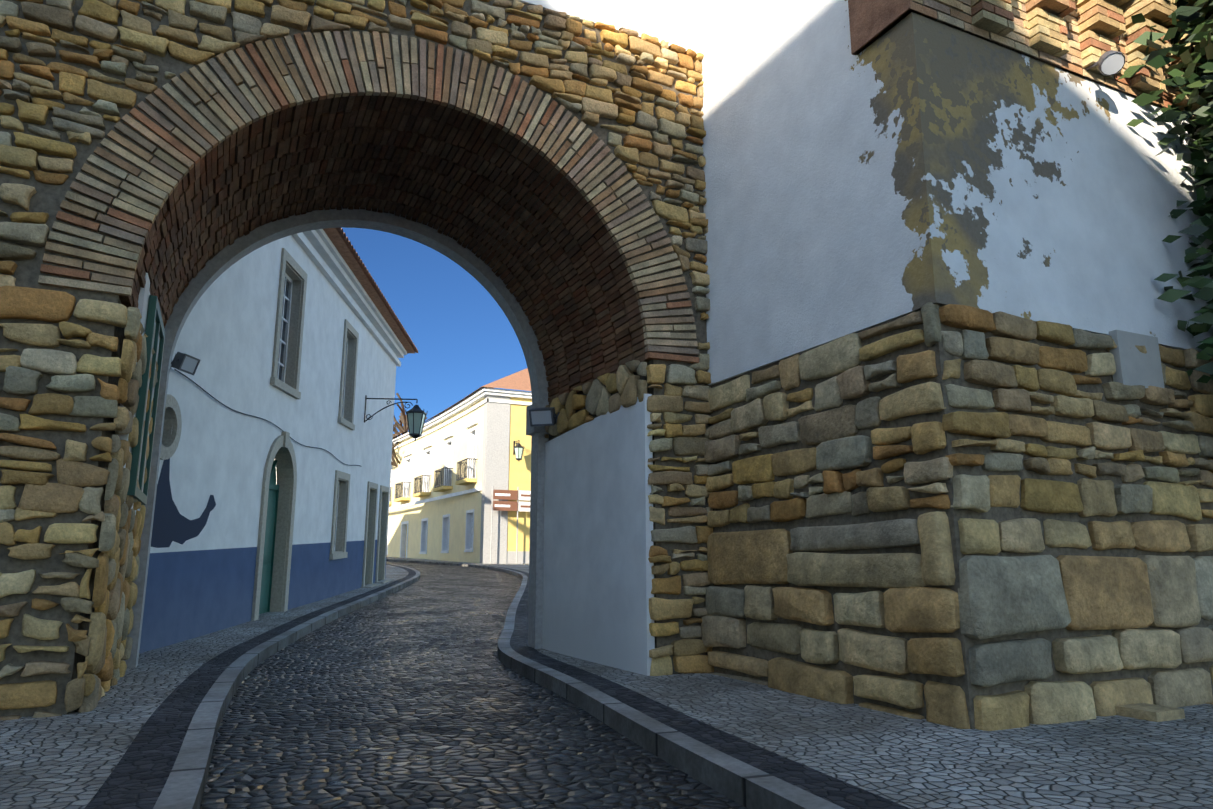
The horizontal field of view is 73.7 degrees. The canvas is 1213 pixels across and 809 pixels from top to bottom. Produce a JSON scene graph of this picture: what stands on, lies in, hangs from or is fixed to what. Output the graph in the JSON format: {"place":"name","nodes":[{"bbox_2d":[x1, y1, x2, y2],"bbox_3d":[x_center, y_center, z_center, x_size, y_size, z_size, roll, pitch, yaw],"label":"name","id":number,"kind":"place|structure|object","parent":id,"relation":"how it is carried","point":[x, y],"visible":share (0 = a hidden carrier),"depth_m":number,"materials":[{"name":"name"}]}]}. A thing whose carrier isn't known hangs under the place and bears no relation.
{"place":"outdoors","nodes":[
{"label":"outdoors","id":0,"kind":"place"},
{"bbox_2d":[0,565,408,808],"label":"pavement","id":1,"kind":"structure","parent":0,"point":[71,760],"depth_m":4.32,"materials":[{"name":"grey stone"}]},
{"bbox_2d":[84,564,415,808],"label":"pavement band","id":2,"kind":"object","parent":1,"relation":"on","point":[137,778],"visible":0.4,"depth_m":4.10,"materials":[{"name":"black stone"}]},
{"bbox_2d":[139,540,386,652],"bbox_3d":[-8.605,3.134,13.531,7.000,2.214,15.200,1,-11,-5],"label":"blue wall base","id":3,"kind":"object","parent":1,"relation":"on","point":[189,595],"visible":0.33,"depth_m":9.87,"materials":[{"name":"blue paint"}]},
{"bbox_2d":[150,232,395,552],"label":"house wall","id":4,"kind":"structure","parent":3,"relation":"on","point":[226,338],"depth_m":11.36,"materials":[{"name":"paint"}]},
{"bbox_2d":[151,458,215,547],"bbox_3d":[-4.629,1.053,8.930,0.001,1.068,1.679,1,-11,-5],"label":"wall painting","id":5,"kind":"object","parent":4,"relation":"attached to","point":[171,523],"visible":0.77,"depth_m":8.48,"materials":[{"name":"blue paint"}]},
{"bbox_2d":[170,352,199,375],"bbox_3d":[-4.440,-0.425,8.444,0.253,0.198,0.280,-1,-11,6],"label":"floodlight","id":6,"kind":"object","parent":4,"relation":"attached to","point":[186,363],"depth_m":8.37,"materials":[{"name":"grey"}]},
{"bbox_2d":[174,369,359,465],"bbox_3d":[-4.988,0.552,13.206,0.016,0.236,9.601,1,-11,-5],"label":"cable","id":7,"kind":"object","parent":4,"relation":"attached to","point":[254,416],"depth_m":10.65,"materials":[{"name":"black metal"}]},
{"bbox_2d":[292,229,406,365],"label":"cornice","id":8,"kind":"structure","parent":4,"relation":"attached to","point":[325,248],"depth_m":15.95,"materials":[{"name":"white paint"}]},
{"bbox_2d":[323,228,417,352],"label":"building roof","id":9,"kind":"structure","parent":4,"relation":"on","point":[340,241],"depth_m":16.53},
{"bbox_2d":[364,395,427,440],"bbox_3d":[-4.755,0.295,18.264,1.384,1.024,0.471,3,-12,-15],"label":"street lamp","id":10,"kind":"object","parent":4,"relation":"attached to","point":[416,415],"visible":1,"depth_m":18.27,"materials":[{"name":"black metal"}]},
{"bbox_2d":[341,227,530,434],"label":"sky","id":11,"kind":"structure","parent":0,"point":[464,341],"materials":[{"name":"blue"}]},
{"bbox_2d":[507,397,531,550],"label":"yellow wall","id":12,"kind":"structure","parent":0,"point":[520,474],"depth_m":38.90,"materials":[{"name":"yellow paint"}]},
{"bbox_2d":[513,440,524,460],"bbox_3d":[-4.253,2.216,38.530,0.545,1.112,0.987,5,-12,-25],"label":"wall lantern","id":13,"kind":"object","parent":12,"relation":"attached to","point":[518,449],"visible":1,"depth_m":38.17,"materials":[{"name":"black"}]},
{"bbox_2d":[386,557,1212,808],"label":"pavement","id":14,"kind":"structure","parent":0,"point":[1111,762],"depth_m":3.83,"materials":[{"name":"grey stone"}]},
{"bbox_2d":[490,486,530,563],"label":"direction signposts","id":15,"kind":"object","parent":14,"relation":"on","point":[517,495],"visible":0.69,"depth_m":37.88,"materials":[{"name":"brown metal"}]},
{"bbox_2d":[393,559,910,808],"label":"pavement band","id":16,"kind":"object","parent":14,"relation":"on","point":[841,793],"visible":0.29,"depth_m":4.05,"materials":[{"name":"black stone"}]},
{"bbox_2d":[710,305,1212,728],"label":"tower base","id":17,"kind":"object","parent":14,"relation":"on","point":[997,515],"visible":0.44,"depth_m":5.09,"materials":[{"name":"brown stone"}]},
{"bbox_2d":[701,302,1212,730],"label":"stone wall","id":18,"kind":"structure","parent":17,"relation":"attached to","point":[996,596],"depth_m":5.05,"materials":[{"name":"beige stone"}]},
{"bbox_2d":[1109,330,1163,387],"bbox_3d":[3.639,-0.296,5.556,0.450,0.380,0.065,5,-12,-25],"label":"utility box","id":19,"kind":"object","parent":18,"relation":"attached to","point":[1134,365],"visible":0.79,"depth_m":5.51,"materials":[{"name":"grey metal"}]},
{"bbox_2d":[1115,701,1212,721],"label":"tower foot stones","id":20,"kind":"object","parent":14,"relation":"on","point":[1152,712],"visible":0.3,"depth_m":4.59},
{"bbox_2d":[1160,0,1212,198],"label":"tree","id":21,"kind":"object","parent":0,"point":[1206,76],"visible":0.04,"depth_m":6.21,"materials":[{"name":"green plant"}]},
{"bbox_2d":[1117,0,1212,382],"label":"hanging tree foliage","id":22,"kind":"object","parent":21,"relation":"attached to","point":[1194,24],"visible":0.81,"depth_m":5.89,"materials":[{"name":"green plant"}]},
{"label":"ground","id":23,"kind":"structure","parent":0,"visible":0},
{"bbox_2d":[160,248,391,620],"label":"stone frames","id":24,"kind":"structure","parent":23,"relation":"on","point":[281,452],"depth_m":12.86,"materials":[{"name":"grey stone"}]},
{"bbox_2d":[259,460,278,613],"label":"building doors","id":25,"kind":"structure","parent":24,"relation":"in","point":[268,555],"depth_m":12.36,"materials":[{"name":"green wood"}]},
{"bbox_2d":[277,273,347,550],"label":"windows","id":26,"kind":"structure","parent":24,"relation":"attached to","point":[287,319],"depth_m":12.95,"materials":[{"name":"white wood"}]},
{"bbox_2d":[279,280,288,379],"bbox_3d":[-5.113,-0.032,12.525,0.047,4.473,8.690,1,-11,-6],"label":"building glass","id":27,"kind":"object","parent":26,"relation":"in","point":[283,331],"depth_m":12.86,"materials":[{"name":"grey glass"}]},
{"bbox_2d":[153,564,419,808],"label":"kerb","id":28,"kind":"structure","parent":23,"relation":"on","point":[184,786],"depth_m":4.80,"materials":[{"name":"stone"}]},
{"bbox_2d":[0,0,713,719],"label":"arch wall","id":29,"kind":"structure","parent":23,"relation":"on","point":[46,198],"depth_m":5.42,"materials":[{"name":"brown stone"}]},
{"bbox_2d":[79,307,157,712],"bbox_3d":[-3.613,0.834,6.140,0.085,2.644,2.502,5,-12,-25],"label":"stone jamb","id":30,"kind":"object","parent":29,"relation":"attached to","point":[115,593],"visible":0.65,"depth_m":5.39,"materials":[{"name":"beige stone"}]},
{"bbox_2d":[127,295,164,504],"bbox_3d":[-3.651,0.010,6.438,0.050,1.500,1.100,5,-12,-25],"label":"notice board frame","id":31,"kind":"object","parent":29,"relation":"attached to","point":[155,333],"visible":0.83,"depth_m":6.32,"materials":[{"name":"green painted wood"}]},
{"bbox_2d":[124,207,549,667],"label":"trim","id":32,"kind":"structure","parent":29,"relation":"attached to","point":[479,270],"depth_m":8.46,"materials":[{"name":"grey stone"}]},
{"bbox_2d":[38,31,698,362],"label":"arch ring bricks","id":33,"kind":"object","parent":29,"relation":"attached to","point":[147,188],"visible":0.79,"depth_m":5.99,"materials":[{"name":"brown brick"}]},
{"bbox_2d":[119,83,650,405],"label":"arch vault bricks","id":34,"kind":"object","parent":29,"relation":"attached to","point":[410,157],"visible":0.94,"depth_m":7.28,"materials":[{"name":"brown brick"}]},
{"bbox_2d":[529,407,559,425],"bbox_3d":[-0.648,0.134,8.502,0.302,0.200,0.228,-3,-12,15],"label":"floodlight","id":35,"kind":"object","parent":29,"relation":"attached to","point":[547,416],"visible":1,"depth_m":8.44,"materials":[{"name":"grey"}]},
{"bbox_2d":[544,360,646,437],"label":"stones","id":36,"kind":"object","parent":29,"relation":"attached to","point":[627,384],"visible":0.9,"depth_m":7.57,"materials":[{"name":"brown stone"}]},
{"bbox_2d":[517,0,700,53],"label":"wall","id":37,"kind":"structure","parent":29,"relation":"attached to","point":[676,22],"depth_m":7.48,"materials":[{"name":"white paint"}]},
{"bbox_2d":[116,272,654,675],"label":"passage plaster panels","id":38,"kind":"object","parent":23,"relation":"on","point":[598,576],"visible":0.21,"depth_m":7.31,"materials":[{"name":"white paint"}]},
{"bbox_2d":[391,393,426,467],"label":"bare tree behind roofs","id":39,"kind":"object","parent":23,"relation":"on","point":[403,421],"visible":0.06,"depth_m":53.32,"materials":[{"name":"brown plant"}]},
{"bbox_2d":[386,398,484,562],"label":"building facade","id":40,"kind":"structure","parent":23,"relation":"on","point":[456,508],"depth_m":45.28,"materials":[{"name":"paint"}]},
{"bbox_2d":[387,426,476,557],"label":"window frames","id":41,"kind":"structure","parent":40,"relation":"attached to","point":[448,442],"depth_m":44.84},
{"bbox_2d":[387,432,475,551],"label":"windows","id":42,"kind":"structure","parent":41,"relation":"in","point":[449,485],"depth_m":44.65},
{"bbox_2d":[389,445,474,547],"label":"window panes","id":43,"kind":"structure","parent":42,"relation":"in","point":[450,472],"depth_m":48.34,"materials":[{"name":"grey glass"}]},
{"bbox_2d":[389,478,476,557],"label":"balcony slabs","id":44,"kind":"structure","parent":40,"relation":"attached to","point":[466,481],"depth_m":44.38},
{"bbox_2d":[390,458,477,498],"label":"balcony railings","id":45,"kind":"object","parent":44,"relation":"on","point":[437,483],"visible":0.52,"depth_m":44.30,"materials":[{"name":"metal"}]},
{"bbox_2d":[389,388,531,509],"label":"yellow building mouldings","id":46,"kind":"object","parent":40,"relation":"attached to","point":[479,395],"visible":0.52,"depth_m":42.16,"materials":[{"name":"paint"}]},
{"bbox_2d":[399,368,530,433],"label":"roof","id":47,"kind":"structure","parent":40,"relation":"on","point":[519,380],"depth_m":40.37,"materials":[{"name":"tile"}]},
{"bbox_2d":[480,395,528,563],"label":"building wall","id":48,"kind":"structure","parent":40,"relation":"attached to","point":[495,466],"depth_m":38.31,"materials":[{"name":"white paint"}]},
{"bbox_2d":[200,561,746,808],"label":"road cobbles","id":49,"kind":"object","parent":23,"relation":"on","point":[418,694],"visible":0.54,"depth_m":4.80,"materials":[{"name":"grey stone"}]},
{"bbox_2d":[386,559,844,808],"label":"kerb","id":50,"kind":"structure","parent":23,"relation":"on","point":[747,786],"depth_m":4.10,"materials":[{"name":"stone"}]},
{"bbox_2d":[700,0,1212,385],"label":"wall","id":51,"kind":"structure","parent":23,"relation":"on","point":[911,162],"depth_m":5.72,"materials":[{"name":"white paint"}]},
{"bbox_2d":[857,0,1190,118],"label":"tower parapet mortar","id":52,"kind":"object","parent":51,"relation":"on","point":[1009,47],"visible":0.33,"depth_m":5.59,"materials":[{"name":"beige concrete"}]},
{"bbox_2d":[848,0,1212,117],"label":"tower brick parapet","id":53,"kind":"structure","parent":51,"relation":"on","point":[1100,27],"depth_m":5.75,"materials":[{"name":"orange brick"}]},
{"bbox_2d":[1080,50,1124,75],"bbox_3d":[3.535,-2.429,5.780,0.171,0.209,0.305,5,-12,-25],"label":"floodlight","id":54,"kind":"object","parent":53,"relation":"attached to","point":[1110,63],"visible":0.92,"depth_m":5.70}
]}

